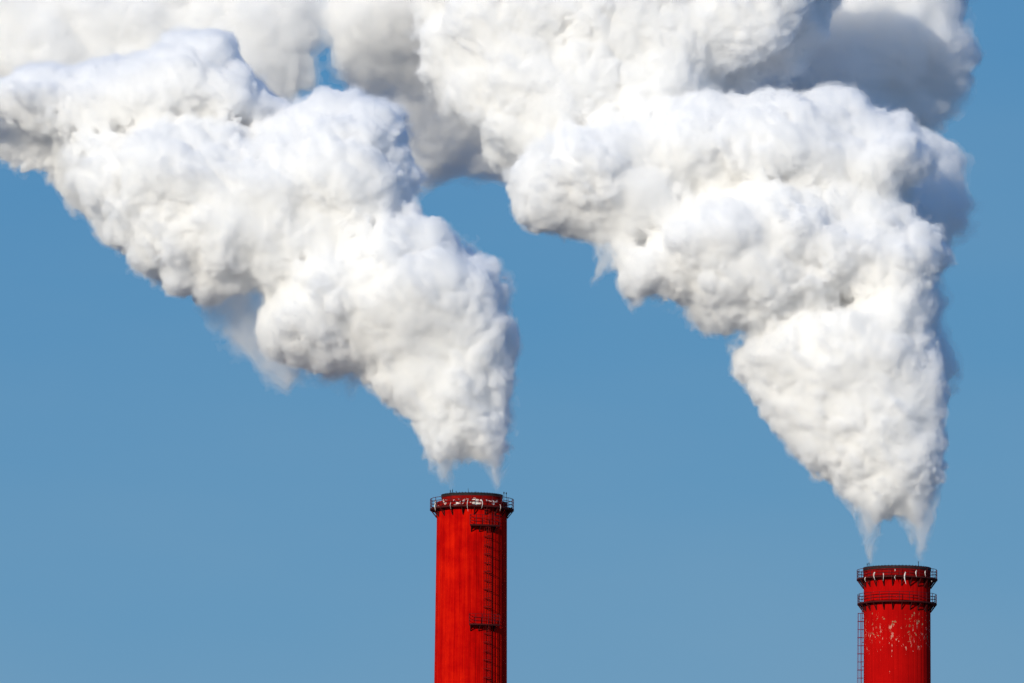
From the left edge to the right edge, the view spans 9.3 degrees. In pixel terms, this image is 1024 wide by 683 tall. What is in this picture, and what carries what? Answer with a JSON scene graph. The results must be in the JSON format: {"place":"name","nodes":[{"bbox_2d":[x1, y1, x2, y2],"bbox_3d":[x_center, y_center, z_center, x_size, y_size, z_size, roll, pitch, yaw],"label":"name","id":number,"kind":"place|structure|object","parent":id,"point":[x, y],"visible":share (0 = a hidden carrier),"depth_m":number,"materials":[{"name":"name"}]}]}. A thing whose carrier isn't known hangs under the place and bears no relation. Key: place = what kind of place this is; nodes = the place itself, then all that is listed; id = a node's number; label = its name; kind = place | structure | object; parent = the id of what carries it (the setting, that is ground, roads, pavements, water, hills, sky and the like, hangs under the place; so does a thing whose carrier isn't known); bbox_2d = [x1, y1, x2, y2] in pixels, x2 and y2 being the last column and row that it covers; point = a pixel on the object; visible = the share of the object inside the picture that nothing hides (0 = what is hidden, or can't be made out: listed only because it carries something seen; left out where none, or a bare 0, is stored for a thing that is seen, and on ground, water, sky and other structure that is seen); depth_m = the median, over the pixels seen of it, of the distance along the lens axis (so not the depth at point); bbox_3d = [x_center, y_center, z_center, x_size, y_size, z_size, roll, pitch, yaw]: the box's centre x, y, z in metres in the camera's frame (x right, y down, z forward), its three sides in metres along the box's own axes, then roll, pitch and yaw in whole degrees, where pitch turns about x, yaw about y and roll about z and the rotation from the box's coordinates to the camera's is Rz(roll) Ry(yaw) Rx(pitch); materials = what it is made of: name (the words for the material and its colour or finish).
{"place":"outdoors","nodes":[
{"label":"outdoors","id":0,"kind":"place"},
{"bbox_2d":[430,489,513,682],"bbox_3d":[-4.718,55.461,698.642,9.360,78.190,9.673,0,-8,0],"label":"chimney","id":1,"kind":"object","parent":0,"point":[471,600],"visible":1,"depth_m":699.29,"materials":[{"name":"red paint"}]},
{"bbox_2d":[0,0,1023,682],"label":"sky","id":2,"kind":"structure","parent":0,"point":[725,298],"materials":[{"name":"blue"}]},
{"bbox_2d":[857,561,937,682],"bbox_3d":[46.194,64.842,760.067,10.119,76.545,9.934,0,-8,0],"label":"chimney","id":3,"kind":"object","parent":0,"point":[896,606],"visible":1,"depth_m":760.89,"materials":[{"name":"red paint"}]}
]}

